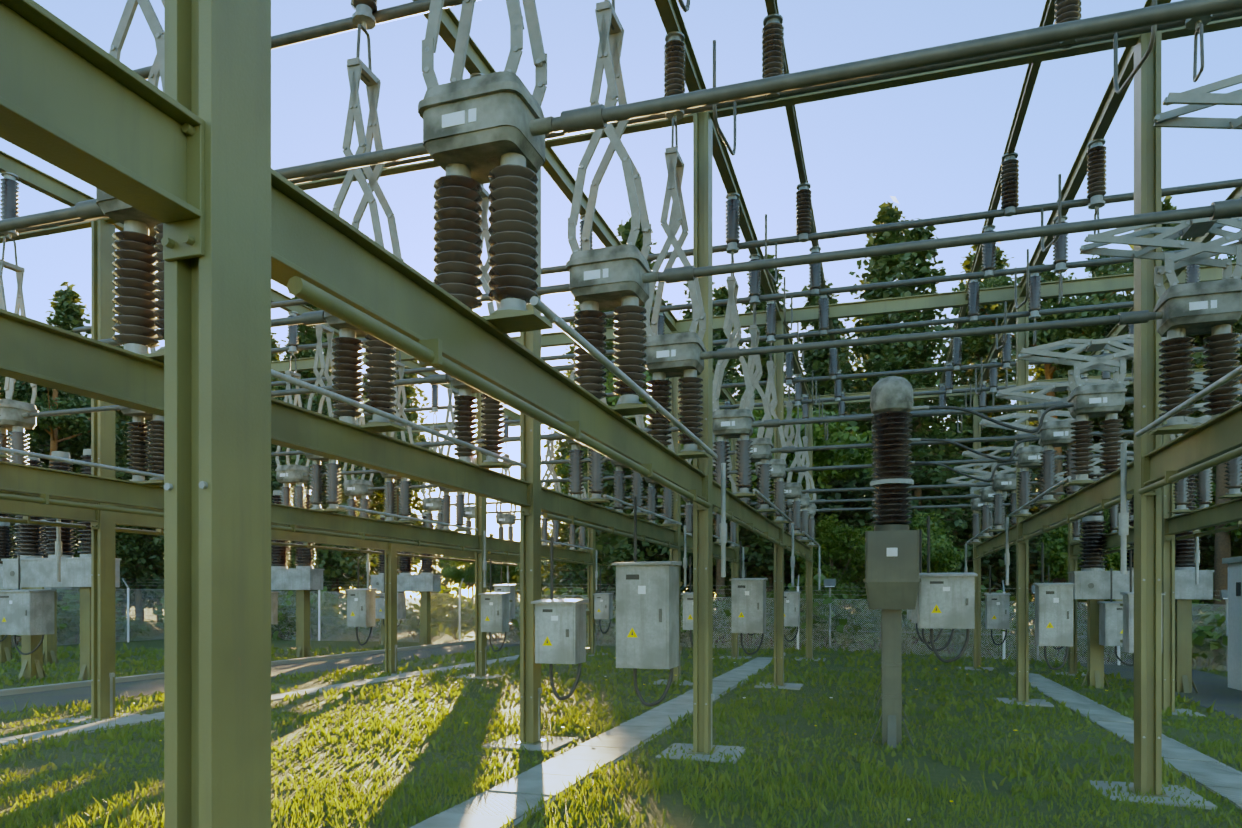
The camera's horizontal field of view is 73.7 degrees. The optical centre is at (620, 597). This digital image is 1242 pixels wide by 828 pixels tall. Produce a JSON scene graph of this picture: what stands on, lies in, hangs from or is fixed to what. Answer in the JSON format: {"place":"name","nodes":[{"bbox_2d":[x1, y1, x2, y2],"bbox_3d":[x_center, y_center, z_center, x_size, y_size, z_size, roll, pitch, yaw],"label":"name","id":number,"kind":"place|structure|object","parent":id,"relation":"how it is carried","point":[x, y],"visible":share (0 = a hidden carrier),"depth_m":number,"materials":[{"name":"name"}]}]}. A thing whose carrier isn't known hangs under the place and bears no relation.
{"place":"outdoors","nodes":[
{"label":"outdoors","id":0,"kind":"place"},
{"bbox_2d":[0,598,1241,827],"bbox_3d":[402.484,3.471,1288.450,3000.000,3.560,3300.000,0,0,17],"label":"ground","id":1,"kind":"structure","parent":0,"point":[678,816],"depth_m":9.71,"materials":[{"name":"green plant"}]},
{"bbox_2d":[0,513,71,663],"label":"circuit breaker","id":2,"kind":"object","parent":1,"relation":"on","point":[50,648],"visible":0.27,"depth_m":21.27,"materials":[{"name":"metal"}]},
{"bbox_2d":[0,377,76,431],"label":"pine","id":3,"kind":"object","parent":1,"relation":"on","point":[62,403],"visible":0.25,"depth_m":37.09,"materials":[{"name":"green plant"}]},
{"bbox_2d":[0,449,120,680],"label":"circuit breaker","id":4,"kind":"object","parent":1,"relation":"on","point":[27,611],"visible":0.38,"depth_m":16.73,"materials":[{"name":"metal"}]},
{"bbox_2d":[0,376,132,600],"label":"tree","id":5,"kind":"object","parent":1,"relation":"on","point":[76,426],"visible":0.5,"depth_m":36.80,"materials":[{"name":"green plant"}]},
{"bbox_2d":[9,282,155,610],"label":"spruce","id":6,"kind":"object","parent":1,"relation":"on","point":[65,307],"visible":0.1,"depth_m":42.40,"materials":[{"name":"green plant"}]},
{"bbox_2d":[77,416,163,622],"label":"spruce","id":7,"kind":"object","parent":1,"relation":"on","point":[137,560],"visible":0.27,"depth_m":41.63,"materials":[{"name":"green plant"}]},
{"bbox_2d":[271,489,323,657],"bbox_3d":[-9.690,-0.605,23.014,2.540,4.768,1.150,0,0,17],"label":"circuit breaker","id":8,"kind":"object","parent":1,"relation":"on","point":[304,577],"visible":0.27,"depth_m":22.91,"materials":[{"name":"metal"}]},
{"bbox_2d":[310,594,348,637],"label":"undergrowth","id":9,"kind":"object","parent":1,"relation":"on","point":[332,615],"depth_m":34.41,"materials":[{"name":"green plant"}]},
{"bbox_2d":[271,293,397,635],"bbox_3d":[-13.719,-6.047,36.139,6.718,16.186,6.004,0,0,39],"label":"spruce","id":10,"kind":"object","parent":1,"relation":"on","point":[307,335],"visible":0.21,"depth_m":35.74,"materials":[{"name":"green plant"}]},
{"bbox_2d":[271,334,399,617],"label":"spruce","id":11,"kind":"object","parent":1,"relation":"on","point":[334,583],"visible":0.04,"depth_m":41.41,"materials":[{"name":"green plant"}]},
{"bbox_2d":[343,348,455,603],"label":"spruce","id":12,"kind":"object","parent":1,"relation":"on","point":[411,390],"visible":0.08,"depth_m":62.43,"materials":[{"name":"green plant"}]},
{"bbox_2d":[370,512,441,645],"bbox_3d":[-7.751,-0.605,29.218,2.540,4.768,1.150,0,0,17],"label":"circuit breaker","id":13,"kind":"object","parent":1,"relation":"on","point":[426,582],"visible":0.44,"depth_m":29.12,"materials":[{"name":"metal"}]},
{"bbox_2d":[397,590,468,638],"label":"undergrowth","id":14,"kind":"object","parent":1,"relation":"on","point":[418,616],"visible":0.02,"depth_m":32.89,"materials":[{"name":"green plant"}]},
{"bbox_2d":[431,580,474,640],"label":"undergrowth","id":15,"kind":"object","parent":1,"relation":"on","point":[448,615],"depth_m":32.45,"materials":[{"name":"green plant"}]},
{"bbox_2d":[440,558,474,608],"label":"broadleaf","id":16,"kind":"object","parent":1,"relation":"on","point":[457,574],"visible":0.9,"depth_m":97.08,"materials":[{"name":"green plant"}]},
{"bbox_2d":[502,293,599,597],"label":"spruce","id":17,"kind":"object","parent":1,"relation":"on","point":[562,451],"visible":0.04,"depth_m":53.31,"materials":[{"name":"green plant"}]},
{"bbox_2d":[542,310,657,606],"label":"spruce","id":18,"kind":"object","parent":1,"relation":"on","point":[610,586],"visible":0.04,"depth_m":39.76,"materials":[{"name":"green plant"}]},
{"bbox_2d":[11,576,1225,670],"bbox_3d":[-2.862,0.795,10.093,43.334,3.032,37.934,0,0,17],"label":"perimeter fence","id":19,"kind":"object","parent":1,"relation":"on","point":[909,632],"visible":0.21,"depth_m":28.86,"materials":[{"name":"grey metal"}]},
{"bbox_2d":[0,0,1241,827],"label":"steel gantry","id":20,"kind":"object","parent":1,"relation":"on","point":[186,156],"visible":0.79,"depth_m":4.48,"materials":[{"name":"green metal"}]},
{"bbox_2d":[0,172,38,464],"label":"pantograph disconnector","id":21,"kind":"object","parent":20,"relation":"on","point":[16,419],"visible":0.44,"depth_m":10.22,"materials":[{"name":"metal"}]},
{"bbox_2d":[96,0,163,361],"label":"pantograph disconnector","id":22,"kind":"object","parent":20,"relation":"on","point":[138,273],"visible":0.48,"depth_m":4.59,"materials":[{"name":"ceramic"}]},
{"bbox_2d":[120,347,163,485],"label":"pantograph disconnector","id":23,"kind":"object","parent":20,"relation":"on","point":[139,433],"visible":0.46,"depth_m":9.56,"materials":[{"name":"ceramic"}]},
{"bbox_2d":[275,311,309,507],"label":"pantograph disconnector","id":24,"kind":"object","parent":20,"relation":"on","point":[288,474],"visible":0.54,"depth_m":15.17,"materials":[{"name":"metal"}]},
{"bbox_2d":[305,310,345,511],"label":"pantograph disconnector","id":25,"kind":"object","parent":20,"relation":"on","point":[332,481],"visible":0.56,"depth_m":12.61,"materials":[{"name":"metal"}]},
{"bbox_2d":[343,345,373,517],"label":"pantograph disconnector","id":26,"kind":"object","parent":20,"relation":"on","point":[362,488],"visible":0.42,"depth_m":17.05,"materials":[{"name":"metal"}]},
{"bbox_2d":[345,557,379,645],"bbox_3d":[-5.636,0.082,18.084,0.526,1.943,0.570,0,0,17],"label":"control cabinet","id":27,"kind":"object","parent":20,"relation":"on","point":[360,607],"visible":1,"depth_m":17.88,"materials":[{"name":"metal"}]},
{"bbox_2d":[324,0,405,432],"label":"pantograph disconnector","id":28,"kind":"object","parent":20,"relation":"on","point":[380,357],"visible":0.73,"depth_m":6.44,"materials":[{"name":"metal"}]},
{"bbox_2d":[381,348,415,522],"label":"pantograph disconnector","id":29,"kind":"object","parent":20,"relation":"on","point":[404,490],"visible":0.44,"depth_m":14.55,"materials":[{"name":"metal"}]},
{"bbox_2d":[422,384,442,528],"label":"pantograph disconnector","id":30,"kind":"object","parent":20,"relation":"on","point":[431,504],"visible":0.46,"depth_m":20.03,"materials":[{"name":"metal"}]},
{"bbox_2d":[438,384,469,531],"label":"pantograph disconnector","id":31,"kind":"object","parent":20,"relation":"on","point":[459,503],"visible":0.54,"depth_m":16.41,"materials":[{"name":"metal"}]},
{"bbox_2d":[449,72,511,468],"bbox_3d":[-1.411,-3.277,8.353,0.670,3.933,0.440,0,0,16],"label":"pantograph disconnector","id":32,"kind":"object","parent":20,"relation":"on","point":[465,418],"visible":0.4,"depth_m":8.31,"materials":[{"name":"ceramic"}]},
{"bbox_2d":[418,0,553,333],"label":"pantograph disconnector","id":33,"kind":"object","parent":20,"relation":"on","point":[494,129],"visible":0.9,"depth_m":3.93,"materials":[{"name":"ceramic"}]},
{"bbox_2d":[478,559,512,651],"bbox_3d":[-2.593,0.165,17.226,0.543,1.934,0.550,0,0,17],"label":"control cabinet","id":34,"kind":"object","parent":20,"relation":"on","point":[494,611],"visible":1,"depth_m":17.02,"materials":[{"name":"metal"}]},
{"bbox_2d":[495,415,516,540],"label":"pantograph disconnector","id":35,"kind":"object","parent":20,"relation":"on","point":[508,519],"visible":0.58,"depth_m":23.84,"materials":[{"name":"metal"}]},
{"bbox_2d":[541,427,562,546],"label":"pantograph disconnector","id":36,"kind":"object","parent":20,"relation":"on","point":[545,521],"visible":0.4,"depth_m":21.31,"materials":[{"name":"metal"}]},
{"bbox_2d":[531,537,590,700],"bbox_3d":[-0.649,0.230,9.199,0.529,1.820,0.550,0,0,17],"label":"control cabinet","id":37,"kind":"object","parent":20,"relation":"on","point":[560,631],"visible":1,"depth_m":8.99,"materials":[{"name":"metal"}]},
{"bbox_2d":[566,214,609,502],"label":"pantograph disconnector","id":38,"kind":"object","parent":20,"relation":"on","point":[576,473],"visible":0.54,"depth_m":11.36,"materials":[{"name":"metal"}]},
{"bbox_2d":[593,569,613,633],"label":"control cabinet","id":39,"kind":"object","parent":20,"relation":"on","point":[603,605],"visible":1,"depth_m":23.76,"materials":[{"name":"metal"}]},
{"bbox_2d":[566,0,658,415],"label":"pantograph disconnector","id":40,"kind":"object","parent":20,"relation":"on","point":[618,279],"visible":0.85,"depth_m":5.79,"materials":[{"name":"metal"}]},
{"bbox_2d":[0,0,1241,520],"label":"busbars","id":41,"kind":"object","parent":20,"relation":"on","point":[1068,28],"visible":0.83,"depth_m":7.25,"materials":[{"name":"metal"}]},
{"bbox_2d":[0,276,1241,589],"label":"pipes","id":42,"kind":"object","parent":20,"relation":"on","point":[426,352],"visible":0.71,"depth_m":7.41,"materials":[{"name":"metal"}]},
{"bbox_2d":[610,396,648,515],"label":"pantograph disconnector","id":43,"kind":"object","parent":20,"relation":"on","point":[619,475],"visible":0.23,"depth_m":13.26,"materials":[{"name":"metal"}]},
{"bbox_2d":[612,496,681,706],"bbox_3d":[0.300,0.035,8.781,0.627,2.235,0.650,0,0,17],"label":"control cabinet","id":44,"kind":"object","parent":20,"relation":"on","point":[647,615],"visible":1,"depth_m":8.52,"materials":[{"name":"metal"}]},
{"bbox_2d":[644,312,676,526],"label":"pantograph disconnector","id":45,"kind":"object","parent":20,"relation":"on","point":[652,498],"visible":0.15,"depth_m":15.17,"materials":[{"name":"ceramic"}]},
{"bbox_2d":[643,31,712,458],"bbox_3d":[0.526,-3.277,7.746,0.670,3.933,0.440,0,0,18],"label":"pantograph disconnector","id":46,"kind":"object","parent":20,"relation":"on","point":[685,354],"visible":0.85,"depth_m":7.66,"materials":[{"name":"metal"}]},
{"bbox_2d":[713,192,759,497],"bbox_3d":[1.481,-3.277,10.801,0.670,3.933,0.440,0,0,16],"label":"pantograph disconnector","id":47,"kind":"object","parent":20,"relation":"on","point":[736,423],"visible":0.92,"depth_m":10.72,"materials":[{"name":"metal"}]},
{"bbox_2d":[729,541,767,654],"bbox_3d":[2.408,0.009,15.529,0.642,2.138,0.650,0,0,17],"label":"control cabinet","id":48,"kind":"object","parent":20,"relation":"on","point":[748,605],"visible":1,"depth_m":15.27,"materials":[{"name":"metal"}]},
{"bbox_2d":[735,254,777,512],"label":"pantograph disconnector","id":49,"kind":"object","parent":20,"relation":"on","point":[763,450],"visible":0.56,"depth_m":12.61,"materials":[{"name":"metal"}]},
{"bbox_2d":[754,300,791,523],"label":"pantograph disconnector","id":50,"kind":"object","parent":20,"relation":"on","point":[779,469],"visible":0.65,"depth_m":14.52,"materials":[{"name":"metal"}]},
{"bbox_2d":[784,591,800,641],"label":"control cabinet","id":51,"kind":"object","parent":20,"relation":"on","point":[792,608],"visible":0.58,"depth_m":21.95,"materials":[{"name":"metal"}]},
{"bbox_2d":[784,352,806,535],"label":"pantograph disconnector","id":52,"kind":"object","parent":20,"relation":"on","point":[794,491],"visible":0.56,"depth_m":17.47,"materials":[{"name":"metal"}]},
{"bbox_2d":[785,374,813,541],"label":"pantograph disconnector","id":53,"kind":"object","parent":20,"relation":"on","point":[805,500],"visible":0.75,"depth_m":19.40,"materials":[{"name":"metal"}]},
{"bbox_2d":[795,394,819,546],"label":"pantograph disconnector","id":54,"kind":"object","parent":20,"relation":"on","point":[812,509],"visible":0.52,"depth_m":21.29,"materials":[{"name":"metal"}]},
{"bbox_2d":[917,516,977,662],"bbox_3d":[3.917,-0.103,9.998,0.680,1.790,0.400,0,0,17],"label":"cabinet","id":55,"kind":"object","parent":20,"relation":"attached to","point":[945,602],"visible":1,"depth_m":9.86,"materials":[{"name":"metal"}]},
{"bbox_2d":[947,381,993,543],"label":"pantograph disconnector","id":56,"kind":"object","parent":20,"relation":"on","point":[976,504],"visible":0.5,"depth_m":20.10,"materials":[{"name":"metal"}]},
{"bbox_2d":[954,358,1015,538],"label":"pantograph disconnector","id":57,"kind":"object","parent":20,"relation":"on","point":[986,496],"visible":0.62,"depth_m":18.19,"materials":[{"name":"metal"}]},
{"bbox_2d":[984,566,1010,645],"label":"control cabinet","id":58,"kind":"object","parent":20,"relation":"on","point":[996,610],"visible":1,"depth_m":20.71,"materials":[{"name":"metal"}]},
{"bbox_2d":[962,333,1033,531],"bbox_3d":[7.603,-3.277,16.327,1.627,3.933,0.440,0,0,17],"label":"pantograph disconnector","id":59,"kind":"object","parent":20,"relation":"on","point":[1000,483],"visible":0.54,"depth_m":16.27,"materials":[{"name":"metal"}]},
{"bbox_2d":[979,272,1088,516],"bbox_3d":[6.678,-3.277,13.368,1.627,3.933,0.440,0,0,18],"label":"pantograph disconnector","id":60,"kind":"object","parent":20,"relation":"on","point":[1027,459],"visible":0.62,"depth_m":13.32,"materials":[{"name":"metal"}]},
{"bbox_2d":[1033,542,1075,669],"bbox_3d":[7.383,0.147,14.149,0.582,2.187,0.590,0,0,17],"label":"control cabinet","id":61,"kind":"object","parent":20,"relation":"on","point":[1053,614],"visible":1,"depth_m":13.93,"materials":[{"name":"metal"}]},
{"bbox_2d":[995,216,1128,503],"bbox_3d":[6.082,-3.277,11.459,1.627,3.933,0.440,0,0,18],"label":"pantograph disconnector","id":62,"kind":"object","parent":20,"relation":"on","point":[1051,435],"visible":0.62,"depth_m":11.41,"materials":[{"name":"metal"}]},
{"bbox_2d":[1018,138,1166,485],"bbox_3d":[5.485,-3.277,9.550,1.627,3.933,0.440,0,0,17],"label":"pantograph disconnector","id":63,"kind":"object","parent":20,"relation":"on","point":[1108,402],"visible":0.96,"depth_m":9.49,"materials":[{"name":"metal"}]},
{"bbox_2d":[1062,350,1133,534],"bbox_3d":[10.299,-3.277,17.579,1.627,3.933,0.440,0,0,18],"label":"pantograph disconnector","id":64,"kind":"object","parent":20,"relation":"on","point":[1113,516],"visible":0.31,"depth_m":17.51,"materials":[{"name":"metal"}]},
{"bbox_2d":[1120,550,1164,665],"bbox_3d":[8.644,0.272,13.759,0.538,2.116,0.570,0,0,17],"label":"control cabinet","id":65,"kind":"object","parent":20,"relation":"on","point":[1127,604],"visible":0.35,"depth_m":13.68,"materials":[{"name":"metal"}]},
{"bbox_2d":[1079,15,1241,434],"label":"pantograph disconnector","id":66,"kind":"object","parent":20,"relation":"on","point":[1213,308],"visible":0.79,"depth_m":6.44,"materials":[{"name":"metal"}]},
{"bbox_2d":[1131,264,1241,512],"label":"pantograph disconnector","id":67,"kind":"object","parent":20,"relation":"on","point":[1192,272],"visible":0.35,"depth_m":12.65,"materials":[{"name":"metal"}]},
{"bbox_2d":[1154,74,1241,129],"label":"pantograph disconnector","id":68,"kind":"object","parent":20,"relation":"on","point":[1199,98],"visible":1,"depth_m":4.83,"materials":[{"name":"metal"}]},
{"bbox_2d":[1188,195,1241,498],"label":"pantograph disconnector","id":69,"kind":"object","parent":20,"relation":"on","point":[1234,478],"visible":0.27,"depth_m":10.80,"materials":[{"name":"metal"}]},
{"bbox_2d":[0,631,1241,827],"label":"concrete path","id":70,"kind":"structure","parent":1,"relation":"on","point":[495,806],"depth_m":12.02,"materials":[{"name":"concrete"}]},
{"bbox_2d":[52,653,1216,809],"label":"concrete footings","id":71,"kind":"object","parent":1,"relation":"on","point":[556,743],"depth_m":9.25,"materials":[{"name":"concrete"}]},
{"bbox_2d":[550,211,741,583],"bbox_3d":[0.607,-6.599,32.464,6.755,17.335,7.653,0,0,-13],"label":"spruce","id":72,"kind":"object","parent":1,"relation":"on","point":[617,548],"visible":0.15,"depth_m":31.64,"materials":[{"name":"green plant"}]},
{"bbox_2d":[647,281,761,596],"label":"spruce","id":73,"kind":"object","parent":1,"relation":"on","point":[688,313],"visible":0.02,"depth_m":38.09,"materials":[{"name":"green plant"}]},
{"bbox_2d":[681,285,788,597],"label":"spruce","id":74,"kind":"object","parent":1,"relation":"on","point":[720,293],"visible":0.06,"depth_m":44.27,"materials":[{"name":"green plant"}]},
{"bbox_2d":[602,371,873,642],"bbox_3d":[4.431,-3.284,30.068,9.028,10.760,8.360,0,0,-27],"label":"broadleaf","id":75,"kind":"object","parent":1,"relation":"on","point":[837,457],"visible":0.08,"depth_m":29.02,"materials":[{"name":"green plant"}]},
{"bbox_2d":[687,254,855,597],"bbox_3d":[6.109,-6.084,34.529,6.872,16.269,7.587,0,0,-44],"label":"spruce","id":76,"kind":"object","parent":1,"relation":"on","point":[762,552],"visible":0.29,"depth_m":33.77,"materials":[{"name":"green plant"}]},
{"bbox_2d":[766,574,846,647],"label":"undergrowth","id":77,"kind":"object","parent":1,"relation":"on","point":[820,628],"visible":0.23,"depth_m":27.60,"materials":[{"name":"green plant"}]},
{"bbox_2d":[773,280,869,583],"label":"spruce","id":78,"kind":"object","parent":1,"relation":"on","point":[810,300],"visible":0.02,"depth_m":36.77,"materials":[{"name":"green plant"}]},
{"bbox_2d":[784,295,873,607],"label":"spruce","id":79,"kind":"object","parent":1,"relation":"on","point":[820,367],"visible":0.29,"depth_m":34.88,"materials":[{"name":"green plant"}]},
{"bbox_2d":[790,514,873,643],"bbox_3d":[7.571,-0.627,29.996,4.287,5.038,3.701,0,0,-29],"label":"broadleaf","id":80,"kind":"object","parent":1,"relation":"on","point":[831,543],"visible":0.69,"depth_m":30.36,"materials":[{"name":"green plant"}]},
{"bbox_2d":[804,595,879,647],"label":"undergrowth","id":81,"kind":"object","parent":1,"relation":"on","point":[833,617],"visible":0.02,"depth_m":27.70,"materials":[{"name":"green plant"}]},
{"bbox_2d":[823,605,913,650],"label":"undergrowth","id":82,"kind":"object","parent":1,"relation":"on","point":[852,630],"visible":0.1,"depth_m":27.00,"materials":[{"name":"green plant"}]},
{"bbox_2d":[794,196,1011,603],"bbox_3d":[12.019,-7.589,35.901,9.268,19.399,10.578,0,0,29],"label":"spruce","id":83,"kind":"object","parent":1,"relation":"on","point":[879,269],"visible":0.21,"depth_m":35.76,"materials":[{"name":"green plant"}]},
{"bbox_2d":[860,512,964,648],"bbox_3d":[10.517,-0.603,28.346,4.055,5.018,3.933,0,0,-28],"label":"broadleaf","id":84,"kind":"object","parent":1,"relation":"on","point":[943,551],"visible":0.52,"depth_m":27.28,"materials":[{"name":"green plant"}]},
{"bbox_2d":[836,218,1009,643],"bbox_3d":[11.220,-6.268,31.788,6.833,16.651,7.466,0,0,23],"label":"spruce","id":85,"kind":"object","parent":1,"relation":"on","point":[920,354],"visible":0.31,"depth_m":31.35,"materials":[{"name":"green plant"}]},
{"bbox_2d":[872,425,1038,720],"bbox_3d":[4.653,-0.412,11.696,2.271,4.463,0.620,0,0,17],"label":"voltage transformer","id":86,"kind":"object","parent":1,"relation":"on","point":[975,451],"visible":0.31,"depth_m":11.63,"materials":[{"name":"metal"}]},
{"bbox_2d":[863,376,1073,747],"bbox_3d":[4.027,-0.412,9.691,2.271,4.463,0.620,0,0,17],"label":"voltage transformer","id":87,"kind":"object","parent":1,"relation":"on","point":[892,580],"visible":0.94,"depth_m":9.75,"materials":[{"name":"metal"}]},
{"bbox_2d":[930,245,1052,600],"bbox_3d":[15.658,-6.649,36.034,6.982,17.444,7.620,0,0,8],"label":"spruce","id":88,"kind":"object","parent":1,"relation":"on","point":[983,352],"visible":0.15,"depth_m":35.36,"materials":[{"name":"green plant"}]},
{"bbox_2d":[944,242,1067,630],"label":"spruce","id":89,"kind":"object","parent":1,"relation":"on","point":[1001,264],"visible":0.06,"depth_m":44.56,"materials":[{"name":"green plant"}]},
{"bbox_2d":[824,579,1227,670],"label":"floodlights","id":90,"kind":"object","parent":1,"relation":"on","point":[829,583],"visible":0.38,"depth_m":24.60,"materials":[{"name":"grey metal"}]},
{"bbox_2d":[1002,357,1067,580],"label":"spruce","id":91,"kind":"object","parent":1,"relation":"on","point":[1039,370],"depth_m":46.46,"materials":[{"name":"green plant"}]},
{"bbox_2d":[946,261,1164,652],"bbox_3d":[15.555,-4.731,29.643,7.262,13.525,5.933,0,0,29],"label":"pine","id":92,"kind":"object","parent":1,"relation":"on","point":[1046,336],"visible":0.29,"depth_m":28.18,"materials":[{"name":"green plant"}]},
{"bbox_2d":[1004,247,1133,600],"bbox_3d":[18.637,-5.887,32.459,6.919,15.858,7.391,0,0,38],"label":"spruce","id":93,"kind":"object","parent":1,"relation":"on","point":[1122,415],"visible":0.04,"depth_m":32.29,"materials":[{"name":"green plant"}]},
{"bbox_2d":[1036,495,1130,579],"bbox_3d":[15.582,-0.797,27.065,4.123,5.437,4.332,0,0,9],"label":"broadleaf","id":94,"kind":"object","parent":1,"relation":"on","point":[1056,551],"visible":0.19,"depth_m":26.46,"materials":[{"name":"green plant"}]},
{"bbox_2d":[1068,468,1213,692],"bbox_3d":[10.790,-0.360,17.138,2.540,4.768,1.150,0,0,17],"label":"circuit breaker","id":95,"kind":"object","parent":1,"relation":"on","point":[1095,582],"visible":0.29,"depth_m":17.18,"materials":[{"name":"metal"}]},
{"bbox_2d":[1099,261,1241,659],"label":"pine","id":96,"kind":"object","parent":1,"relation":"on","point":[1222,547],"visible":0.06,"depth_m":26.23,"materials":[{"name":"green plant"}]},
{"bbox_2d":[1123,237,1241,610],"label":"spruce","id":97,"kind":"object","parent":1,"relation":"on","point":[1207,557],"visible":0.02,"depth_m":28.58,"materials":[{"name":"green plant"}]},
{"bbox_2d":[1192,598,1227,667],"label":"undergrowth","id":98,"kind":"object","parent":1,"relation":"on","point":[1220,620],"visible":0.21,"depth_m":23.79,"materials":[{"name":"green plant"}]},
{"bbox_2d":[1222,556,1241,690],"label":"switchgear kiosk","id":99,"kind":"object","parent":1,"relation":"on","point":[1234,622],"visible":0.94,"depth_m":18.13,"materials":[{"name":"metal"}]},
{"bbox_2d":[0,0,1241,597],"label":"sky","id":100,"kind":"structure","parent":0,"point":[937,147],"materials":[{"name":"blue"}]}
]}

